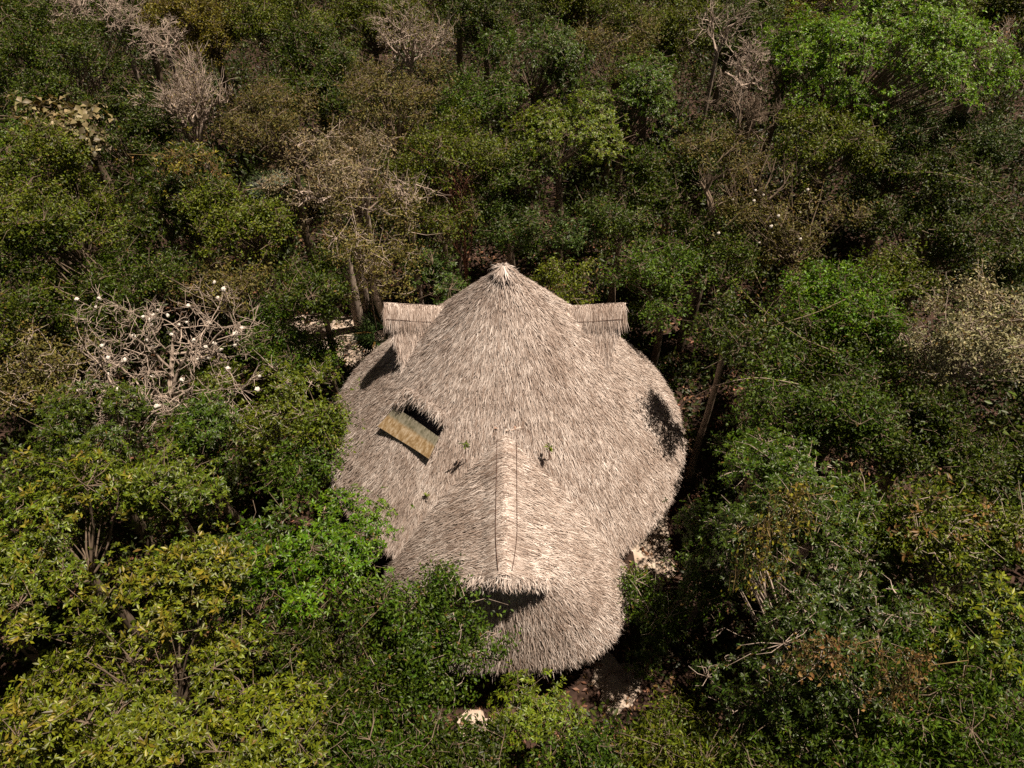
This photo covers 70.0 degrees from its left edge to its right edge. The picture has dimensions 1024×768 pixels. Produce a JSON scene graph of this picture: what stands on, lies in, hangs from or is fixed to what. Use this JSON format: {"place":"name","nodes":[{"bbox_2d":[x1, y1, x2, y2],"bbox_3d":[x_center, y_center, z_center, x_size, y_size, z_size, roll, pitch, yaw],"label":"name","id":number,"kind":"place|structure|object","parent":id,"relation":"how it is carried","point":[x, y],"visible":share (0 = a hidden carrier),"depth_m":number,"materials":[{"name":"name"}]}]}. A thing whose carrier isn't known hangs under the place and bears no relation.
{"place":"outdoors","nodes":[
{"label":"outdoors","id":0,"kind":"place"},
{"bbox_2d":[0,0,1023,767],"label":"ground","id":1,"kind":"structure","parent":0,"point":[590,694],"depth_m":25.44,"materials":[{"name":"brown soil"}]},
{"bbox_2d":[0,270,91,427],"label":"fine leaf tree","id":2,"kind":"object","parent":1,"relation":"on","point":[11,319],"visible":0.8,"depth_m":19.88,"materials":[{"name":"green plant"}]},
{"bbox_2d":[0,313,126,442],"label":"dry tree","id":3,"kind":"object","parent":1,"relation":"on","point":[40,371],"visible":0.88,"depth_m":18.47,"materials":[{"name":"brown plant"}]},
{"bbox_2d":[0,90,128,276],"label":"leaf tree","id":4,"kind":"object","parent":1,"relation":"on","point":[86,113],"visible":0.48,"depth_m":24.33,"materials":[{"name":"beige plant"}]},
{"bbox_2d":[0,440,156,670],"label":"broadleaf tree","id":5,"kind":"object","parent":1,"relation":"on","point":[33,506],"visible":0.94,"depth_m":14.84,"materials":[{"name":"green plant"}]},
{"bbox_2d":[0,0,156,207],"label":"fine leaf tree","id":6,"kind":"object","parent":1,"relation":"on","point":[54,78],"visible":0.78,"depth_m":27.13,"materials":[{"name":"green plant"}]},
{"bbox_2d":[0,363,166,551],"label":"broadleaf tree","id":7,"kind":"object","parent":1,"relation":"on","point":[69,415],"visible":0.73,"depth_m":16.71,"materials":[{"name":"green plant"}]},
{"bbox_2d":[0,110,169,348],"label":"fine leaf tree","id":8,"kind":"object","parent":1,"relation":"on","point":[20,198],"visible":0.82,"depth_m":21.77,"materials":[{"name":"green plant"}]},
{"bbox_2d":[0,199,192,402],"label":"fine leaf tree","id":9,"kind":"object","parent":1,"relation":"on","point":[109,266],"visible":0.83,"depth_m":20.80,"materials":[{"name":"green plant"}]},
{"bbox_2d":[61,63,194,267],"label":"fine leaf tree","id":10,"kind":"object","parent":1,"relation":"on","point":[135,132],"visible":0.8,"depth_m":24.85,"materials":[{"name":"green plant"}]},
{"bbox_2d":[0,520,307,767],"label":"broadleaf tree","id":11,"kind":"object","parent":1,"relation":"on","point":[54,730],"visible":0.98,"depth_m":12.67,"materials":[{"name":"green plant"}]},
{"bbox_2d":[46,275,268,478],"bbox_3d":[-8.862,0.665,19.384,5.586,7.860,4.598,-11,49,-10],"label":"cotton pod tree","id":12,"kind":"object","parent":1,"relation":"on","point":[171,383],"visible":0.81,"depth_m":18.64,"materials":[{"name":"grey plant"}]},
{"bbox_2d":[86,427,231,554],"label":"broadleaf tree","id":13,"kind":"object","parent":1,"relation":"on","point":[168,491],"visible":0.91,"depth_m":15.74,"materials":[{"name":"green plant"}]},
{"bbox_2d":[104,127,237,326],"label":"broadleaf tree","id":14,"kind":"object","parent":1,"relation":"on","point":[170,186],"visible":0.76,"depth_m":22.68,"materials":[{"name":"green plant"}]},
{"bbox_2d":[123,42,236,252],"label":"bare tree","id":15,"kind":"object","parent":1,"relation":"on","point":[198,94],"visible":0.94,"depth_m":25.18,"materials":[{"name":"grey plant"}]},
{"bbox_2d":[126,370,254,528],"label":"broadleaf tree","id":16,"kind":"object","parent":1,"relation":"on","point":[205,425],"visible":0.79,"depth_m":17.50,"materials":[{"name":"green plant"}]},
{"bbox_2d":[130,0,251,167],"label":"fine leaf tree","id":17,"kind":"object","parent":1,"relation":"on","point":[210,31],"visible":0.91,"depth_m":29.04,"materials":[{"name":"green plant"}]},
{"bbox_2d":[154,243,284,397],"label":"fine leaf tree","id":18,"kind":"object","parent":1,"relation":"on","point":[247,285],"visible":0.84,"depth_m":21.39,"materials":[{"name":"green plant"}]},
{"bbox_2d":[150,486,305,672],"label":"broadleaf tree","id":19,"kind":"object","parent":1,"relation":"on","point":[228,613],"visible":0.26,"depth_m":14.69,"materials":[{"name":"green plant"}]},
{"bbox_2d":[163,167,305,350],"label":"fine leaf tree","id":20,"kind":"object","parent":1,"relation":"on","point":[243,222],"visible":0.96,"depth_m":21.72,"materials":[{"name":"green plant"}]},
{"bbox_2d":[179,347,351,506],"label":"broadleaf tree","id":21,"kind":"object","parent":1,"relation":"on","point":[278,420],"visible":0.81,"depth_m":18.96,"materials":[{"name":"green plant"}]},
{"bbox_2d":[193,60,345,262],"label":"dry tree","id":22,"kind":"object","parent":1,"relation":"on","point":[278,122],"visible":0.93,"depth_m":24.73,"materials":[{"name":"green plant"}]},
{"bbox_2d":[203,643,342,767],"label":"broadleaf tree","id":23,"kind":"object","parent":1,"relation":"on","point":[281,739],"visible":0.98,"depth_m":12.30,"materials":[{"name":"green plant"}]},
{"bbox_2d":[225,280,325,398],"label":"fine leaf tree","id":24,"kind":"object","parent":1,"relation":"on","point":[274,338],"visible":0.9,"depth_m":21.91,"materials":[{"name":"green plant"}]},
{"bbox_2d":[213,0,346,154],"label":"fine leaf tree","id":25,"kind":"object","parent":1,"relation":"on","point":[266,15],"visible":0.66,"depth_m":29.35,"materials":[{"name":"green plant"}]},
{"bbox_2d":[249,425,362,533],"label":"fine leaf tree","id":26,"kind":"object","parent":1,"relation":"on","point":[307,472],"visible":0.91,"depth_m":17.19,"materials":[{"name":"green plant"}]},
{"bbox_2d":[251,222,365,386],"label":"fine leaf tree","id":27,"kind":"object","parent":1,"relation":"on","point":[309,292],"visible":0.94,"depth_m":21.27,"materials":[{"name":"green plant"}]},
{"bbox_2d":[245,3,378,195],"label":"fine leaf tree","id":28,"kind":"object","parent":1,"relation":"on","point":[328,60],"visible":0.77,"depth_m":27.86,"materials":[{"name":"green plant"}]},
{"bbox_2d":[215,463,414,642],"bbox_3d":[-4.122,4.595,16.574,3.884,6.790,3.720,0,48,0],"label":"broadleaf tree","id":29,"kind":"object","parent":1,"relation":"on","point":[318,561],"visible":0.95,"depth_m":14.72,"materials":[{"name":"green plant"}]},
{"bbox_2d":[228,577,406,767],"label":"fine leaf tree","id":30,"kind":"object","parent":1,"relation":"on","point":[295,638],"visible":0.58,"depth_m":14.18,"materials":[{"name":"green plant"}]},
{"bbox_2d":[286,377,365,516],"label":"fine leaf tree","id":31,"kind":"object","parent":1,"relation":"on","point":[319,422],"visible":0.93,"depth_m":17.38,"materials":[{"name":"green plant"}]},
{"bbox_2d":[253,108,421,312],"bbox_3d":[-5.442,-5.470,25.039,5.404,7.685,5.179,0,48,0],"label":"dry tree","id":32,"kind":"object","parent":1,"relation":"on","point":[342,177],"visible":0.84,"depth_m":22.92,"materials":[{"name":"brown plant"}]},
{"bbox_2d":[308,163,445,340],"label":"dry tree","id":33,"kind":"object","parent":1,"relation":"on","point":[366,270],"visible":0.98,"depth_m":21.82,"materials":[{"name":"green plant"}]},
{"bbox_2d":[305,685,448,767],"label":"fine leaf tree","id":34,"kind":"object","parent":1,"relation":"on","point":[379,752],"visible":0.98,"depth_m":13.12,"materials":[{"name":"green plant"}]},
{"bbox_2d":[324,0,437,138],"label":"fine leaf tree","id":35,"kind":"object","parent":1,"relation":"on","point":[354,9],"visible":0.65,"depth_m":31.04,"materials":[{"name":"green plant"}]},
{"bbox_2d":[323,564,442,706],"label":"fine leaf tree","id":36,"kind":"object","parent":1,"relation":"on","point":[381,602],"visible":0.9,"depth_m":14.33,"materials":[{"name":"green plant"}]},
{"bbox_2d":[318,44,460,253],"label":"dry tree","id":37,"kind":"object","parent":1,"relation":"on","point":[360,80],"visible":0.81,"depth_m":24.92,"materials":[{"name":"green plant"}]},
{"bbox_2d":[363,0,465,211],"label":"bare tree","id":38,"kind":"object","parent":1,"relation":"on","point":[408,61],"visible":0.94,"depth_m":26.28,"materials":[{"name":"grey plant"}]},
{"bbox_2d":[336,552,522,735],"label":"fine leaf tree","id":39,"kind":"object","parent":1,"relation":"on","point":[413,657],"visible":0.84,"depth_m":14.26,"materials":[{"name":"green plant"}]},
{"bbox_2d":[383,232,483,304],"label":"fine leaf tree","id":40,"kind":"object","parent":1,"relation":"on","point":[442,282],"visible":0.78,"depth_m":23.30,"materials":[{"name":"green plant"}]},
{"bbox_2d":[392,174,495,298],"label":"fine leaf tree","id":41,"kind":"object","parent":1,"relation":"on","point":[436,214],"visible":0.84,"depth_m":23.31,"materials":[{"name":"green plant"}]},
{"bbox_2d":[368,96,524,293],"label":"fine leaf tree","id":42,"kind":"object","parent":1,"relation":"on","point":[491,146],"visible":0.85,"depth_m":23.40,"materials":[{"name":"green plant"}]},
{"bbox_2d":[382,692,521,767],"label":"fine leaf tree","id":43,"kind":"object","parent":1,"relation":"on","point":[463,755],"visible":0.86,"depth_m":13.66,"materials":[{"name":"green plant"}]},
{"bbox_2d":[413,60,540,235],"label":"fine leaf tree","id":44,"kind":"object","parent":1,"relation":"on","point":[494,94],"visible":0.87,"depth_m":26.26,"materials":[{"name":"green plant"}]},
{"bbox_2d":[420,0,563,137],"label":"fine leaf tree","id":45,"kind":"object","parent":1,"relation":"on","point":[493,14],"visible":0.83,"depth_m":30.73,"materials":[{"name":"green plant"}]},
{"bbox_2d":[329,262,687,681],"bbox_3d":[-0.173,0.705,19.062,10.376,8.184,12.185,0,48,0],"label":"thatched hut","id":46,"kind":"object","parent":1,"relation":"on","point":[506,372],"visible":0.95,"depth_m":17.32,"materials":[{"name":"plant"}]},
{"bbox_2d":[0,0,1023,767],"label":"undergrowth","id":47,"kind":"object","parent":1,"relation":"on","point":[718,646],"visible":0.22,"depth_m":26.85,"materials":[{"name":"green plant"}]},
{"bbox_2d":[0,0,1023,761],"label":"forest","id":48,"kind":"object","parent":1,"relation":"on","point":[990,422],"visible":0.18,"depth_m":20.43,"materials":[{"name":"green plant"}]},
{"bbox_2d":[466,177,562,268],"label":"fine leaf tree","id":49,"kind":"object","parent":1,"relation":"on","point":[500,224],"visible":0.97,"depth_m":23.63,"materials":[{"name":"green plant"}]},
{"bbox_2d":[462,127,566,268],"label":"fine leaf tree","id":50,"kind":"object","parent":1,"relation":"on","point":[519,168],"visible":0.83,"depth_m":23.51,"materials":[{"name":"green plant"}]},
{"bbox_2d":[470,659,592,767],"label":"broadleaf tree","id":51,"kind":"object","parent":1,"relation":"on","point":[534,708],"visible":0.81,"depth_m":15.09,"materials":[{"name":"green plant"}]},
{"bbox_2d":[466,12,604,199],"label":"broadleaf tree","id":52,"kind":"object","parent":1,"relation":"on","point":[564,53],"visible":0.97,"depth_m":27.12,"materials":[{"name":"green plant"}]},
{"bbox_2d":[526,251,600,304],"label":"fine leaf tree","id":53,"kind":"object","parent":1,"relation":"on","point":[570,289],"visible":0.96,"depth_m":22.77,"materials":[{"name":"green plant"}]},
{"bbox_2d":[499,85,638,282],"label":"broadleaf tree","id":54,"kind":"object","parent":1,"relation":"on","point":[552,124],"visible":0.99,"depth_m":23.87,"materials":[{"name":"green plant"}]},
{"bbox_2d":[521,702,638,767],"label":"fine leaf tree","id":55,"kind":"object","parent":1,"relation":"on","point":[591,753],"visible":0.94,"depth_m":14.06,"materials":[{"name":"green plant"}]},
{"bbox_2d":[524,0,636,104],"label":"fine leaf tree","id":56,"kind":"object","parent":1,"relation":"on","point":[560,6],"visible":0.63,"depth_m":32.87,"materials":[{"name":"green plant"}]},
{"bbox_2d":[537,180,630,304],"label":"fine leaf tree","id":57,"kind":"object","parent":1,"relation":"on","point":[571,239],"visible":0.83,"depth_m":23.20,"materials":[{"name":"green plant"}]},
{"bbox_2d":[562,168,661,302],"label":"fine leaf tree","id":58,"kind":"object","parent":1,"relation":"on","point":[634,223],"visible":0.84,"depth_m":23.48,"materials":[{"name":"green plant"}]},
{"bbox_2d":[558,5,665,195],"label":"dry tree","id":59,"kind":"object","parent":1,"relation":"on","point":[596,35],"visible":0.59,"depth_m":27.82,"materials":[{"name":"green plant"}]},
{"bbox_2d":[560,43,698,255],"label":"broadleaf tree","id":60,"kind":"object","parent":1,"relation":"on","point":[652,85],"visible":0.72,"depth_m":24.80,"materials":[{"name":"green plant"}]},
{"bbox_2d":[569,0,732,154],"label":"fine leaf tree","id":61,"kind":"object","parent":1,"relation":"on","point":[674,27],"visible":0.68,"depth_m":29.04,"materials":[{"name":"green plant"}]},
{"bbox_2d":[610,558,697,662],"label":"broadleaf tree","id":62,"kind":"object","parent":1,"relation":"on","point":[650,615],"visible":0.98,"depth_m":17.06,"materials":[{"name":"green plant"}]},
{"bbox_2d":[623,595,691,683],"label":"broadleaf tree","id":63,"kind":"object","parent":1,"relation":"on","point":[659,646],"visible":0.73,"depth_m":17.30,"materials":[{"name":"green plant"}]},
{"bbox_2d":[577,666,742,767],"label":"fine leaf tree","id":64,"kind":"object","parent":1,"relation":"on","point":[669,749],"visible":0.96,"depth_m":14.13,"materials":[{"name":"green plant"}]},
{"bbox_2d":[592,225,740,366],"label":"fine leaf tree","id":65,"kind":"object","parent":1,"relation":"on","point":[667,286],"visible":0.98,"depth_m":21.33,"materials":[{"name":"green plant"}]},
{"bbox_2d":[612,107,743,305],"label":"fine leaf tree","id":66,"kind":"object","parent":1,"relation":"on","point":[645,165],"visible":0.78,"depth_m":23.43,"materials":[{"name":"green plant"}]},
{"bbox_2d":[644,538,740,635],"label":"broadleaf tree","id":67,"kind":"object","parent":1,"relation":"on","point":[707,591],"visible":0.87,"depth_m":16.82,"materials":[{"name":"green plant"}]},
{"bbox_2d":[662,491,731,591],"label":"broadleaf tree","id":68,"kind":"object","parent":1,"relation":"on","point":[701,534],"visible":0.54,"depth_m":17.57,"materials":[{"name":"green plant"}]},
{"bbox_2d":[649,192,778,351],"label":"fine leaf tree","id":69,"kind":"object","parent":1,"relation":"on","point":[738,250],"visible":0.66,"depth_m":22.49,"materials":[{"name":"green plant"}]},
{"bbox_2d":[667,108,787,245],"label":"fine leaf tree","id":70,"kind":"object","parent":1,"relation":"on","point":[730,158],"visible":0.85,"depth_m":23.28,"materials":[{"name":"green plant"}]},
{"bbox_2d":[675,282,794,483],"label":"fine leaf tree","id":71,"kind":"object","parent":1,"relation":"on","point":[718,322],"visible":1,"depth_m":17.55,"materials":[{"name":"green plant"}]},
{"bbox_2d":[677,0,792,133],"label":"fine leaf tree","id":72,"kind":"object","parent":1,"relation":"on","point":[767,7],"visible":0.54,"depth_m":29.35,"materials":[{"name":"plant"}]},
{"bbox_2d":[653,658,821,767],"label":"fine leaf tree","id":73,"kind":"object","parent":1,"relation":"on","point":[769,757],"visible":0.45,"depth_m":13.73,"materials":[{"name":"green plant"}]},
{"bbox_2d":[706,23,775,229],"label":"bare tree","id":74,"kind":"object","parent":1,"relation":"on","point":[743,57],"visible":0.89,"depth_m":24.87,"materials":[{"name":"grey plant"}]},
{"bbox_2d":[686,137,815,337],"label":"bare tree","id":75,"kind":"object","parent":1,"relation":"on","point":[706,185],"visible":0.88,"depth_m":22.50,"materials":[{"name":"brown plant"}]},
{"bbox_2d":[703,162,878,353],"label":"dry tree","id":76,"kind":"object","parent":1,"relation":"on","point":[791,261],"visible":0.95,"depth_m":22.05,"materials":[{"name":"green plant"}]},
{"bbox_2d":[700,387,900,606],"bbox_3d":[6.260,3.659,17.580,4.093,6.575,4.227,-32,55,-25],"label":"broadleaf tree","id":77,"kind":"object","parent":1,"relation":"on","point":[740,464],"visible":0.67,"depth_m":15.67,"materials":[{"name":"green plant"}]},
{"bbox_2d":[752,17,850,197],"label":"broadleaf tree","id":78,"kind":"object","parent":1,"relation":"on","point":[772,60],"visible":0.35,"depth_m":27.71,"materials":[{"name":"green plant"}]},
{"bbox_2d":[714,320,912,501],"bbox_3d":[7.582,1.428,19.384,4.373,6.877,4.534,16,50,14],"label":"fine leaf tree","id":79,"kind":"object","parent":1,"relation":"on","point":[760,402],"visible":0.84,"depth_m":17.52,"materials":[{"name":"green plant"}]},
{"bbox_2d":[689,459,950,760],"bbox_3d":[5.816,5.436,15.591,4.780,7.133,5.156,0,48,0],"label":"broadleaf tree","id":80,"kind":"object","parent":1,"relation":"on","point":[814,608],"visible":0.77,"depth_m":13.78,"materials":[{"name":"green plant"}]},
{"bbox_2d":[721,511,805,603],"bbox_3d":[4.722,3.254,13.579,1.432,1.983,0.997,0,48,0],"label":"hanging vine","id":81,"kind":"object","parent":80,"relation":"attached to","point":[762,552],"visible":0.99,"depth_m":13.47,"materials":[{"name":"brown plant"}]},
{"bbox_2d":[762,628,887,686],"bbox_3d":[5.294,4.565,12.167,2.140,1.208,0.766,0,48,0],"label":"hanging vine","id":82,"kind":"object","parent":80,"relation":"attached to","point":[831,653],"visible":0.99,"depth_m":12.10,"materials":[{"name":"brown plant"}]},
{"bbox_2d":[861,641,974,728],"bbox_3d":[6.783,5.146,12.425,1.749,2.050,1.011,0,48,0],"label":"hanging vine","id":83,"kind":"object","parent":80,"relation":"hanging from","point":[903,686],"visible":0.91,"depth_m":12.26,"materials":[{"name":"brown plant"}]},
{"bbox_2d":[760,91,895,285],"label":"fine leaf tree","id":84,"kind":"object","parent":1,"relation":"on","point":[862,144],"visible":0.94,"depth_m":23.41,"materials":[{"name":"green plant"}]},
{"bbox_2d":[712,622,965,767],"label":"broadleaf tree","id":85,"kind":"object","parent":1,"relation":"on","point":[766,705],"visible":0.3,"depth_m":13.58,"materials":[{"name":"green plant"}]},
{"bbox_2d":[757,247,926,422],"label":"fine leaf tree","id":86,"kind":"object","parent":1,"relation":"on","point":[815,280],"visible":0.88,"depth_m":19.36,"materials":[{"name":"green plant"}]},
{"bbox_2d":[758,281,960,468],"bbox_3d":[9.372,-0.020,20.938,5.222,6.483,4.672,22,52,19],"label":"fine leaf tree","id":87,"kind":"object","parent":1,"relation":"on","point":[901,356],"visible":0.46,"depth_m":19.09,"materials":[{"name":"green plant"}]},
{"bbox_2d":[751,0,1023,229],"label":"broadleaf tree","id":88,"kind":"object","parent":1,"relation":"on","point":[852,94],"visible":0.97,"depth_m":24.87,"materials":[{"name":"green plant"}]},
{"bbox_2d":[793,466,990,609],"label":"fine leaf tree","id":89,"kind":"object","parent":1,"relation":"on","point":[907,567],"visible":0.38,"depth_m":15.40,"materials":[{"name":"green plant"}]},
{"bbox_2d":[796,363,1003,528],"bbox_3d":[9.215,2.599,18.656,4.510,6.369,4.504,0,48,0],"label":"fine leaf tree","id":90,"kind":"object","parent":1,"relation":"on","point":[931,417],"visible":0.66,"depth_m":17.19,"materials":[{"name":"green plant"}]},
{"bbox_2d":[849,233,957,370],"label":"fine leaf tree","id":91,"kind":"object","parent":1,"relation":"on","point":[916,280],"visible":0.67,"depth_m":20.64,"materials":[{"name":"green plant"}]},
{"bbox_2d":[821,83,1001,261],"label":"fine leaf tree","id":92,"kind":"object","parent":1,"relation":"on","point":[882,179],"visible":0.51,"depth_m":25.30,"materials":[{"name":"green plant"}]},
{"bbox_2d":[802,609,1023,767],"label":"fine leaf tree","id":93,"kind":"object","parent":1,"relation":"on","point":[968,717],"visible":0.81,"depth_m":12.44,"materials":[{"name":"green plant"}]},
{"bbox_2d":[837,118,1023,356],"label":"fine leaf tree","id":94,"kind":"object","parent":1,"relation":"on","point":[956,221],"visible":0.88,"depth_m":21.48,"materials":[{"name":"green plant"}]},
{"bbox_2d":[859,541,1023,724],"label":"broadleaf tree","id":95,"kind":"object","parent":1,"relation":"on","point":[953,641],"visible":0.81,"depth_m":13.40,"materials":[{"name":"green plant"}]},
{"bbox_2d":[874,246,1023,485],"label":"silver leaf tree","id":96,"kind":"object","parent":1,"relation":"on","point":[960,344],"visible":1,"depth_m":17.57,"materials":[{"name":"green plant"}]},
{"bbox_2d":[880,464,1023,634],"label":"fine leaf tree","id":97,"kind":"object","parent":1,"relation":"on","point":[984,526],"visible":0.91,"depth_m":14.46,"materials":[{"name":"green plant"}]},
{"bbox_2d":[912,0,1023,162],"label":"fine leaf tree","id":98,"kind":"object","parent":1,"relation":"on","point":[999,7],"visible":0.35,"depth_m":29.55,"materials":[{"name":"green plant"}]},
{"bbox_2d":[918,415,1023,592],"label":"fine leaf tree","id":99,"kind":"object","parent":1,"relation":"on","point":[994,467],"visible":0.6,"depth_m":15.97,"materials":[{"name":"green plant"}]},
{"bbox_2d":[938,107,1023,194],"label":"fine leaf tree","id":100,"kind":"object","parent":1,"relation":"on","point":[1001,144],"visible":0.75,"depth_m":24.46,"materials":[{"name":"green plant"}]},
{"bbox_2d":[592,653,642,718],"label":"path","id":101,"kind":"structure","parent":0,"point":[612,692],"depth_m":18.39,"materials":[{"name":"beige stone"}]},
{"bbox_2d":[629,504,675,590],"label":"path","id":102,"kind":"structure","parent":0,"point":[657,542],"depth_m":20.85,"materials":[{"name":"beige stone"}]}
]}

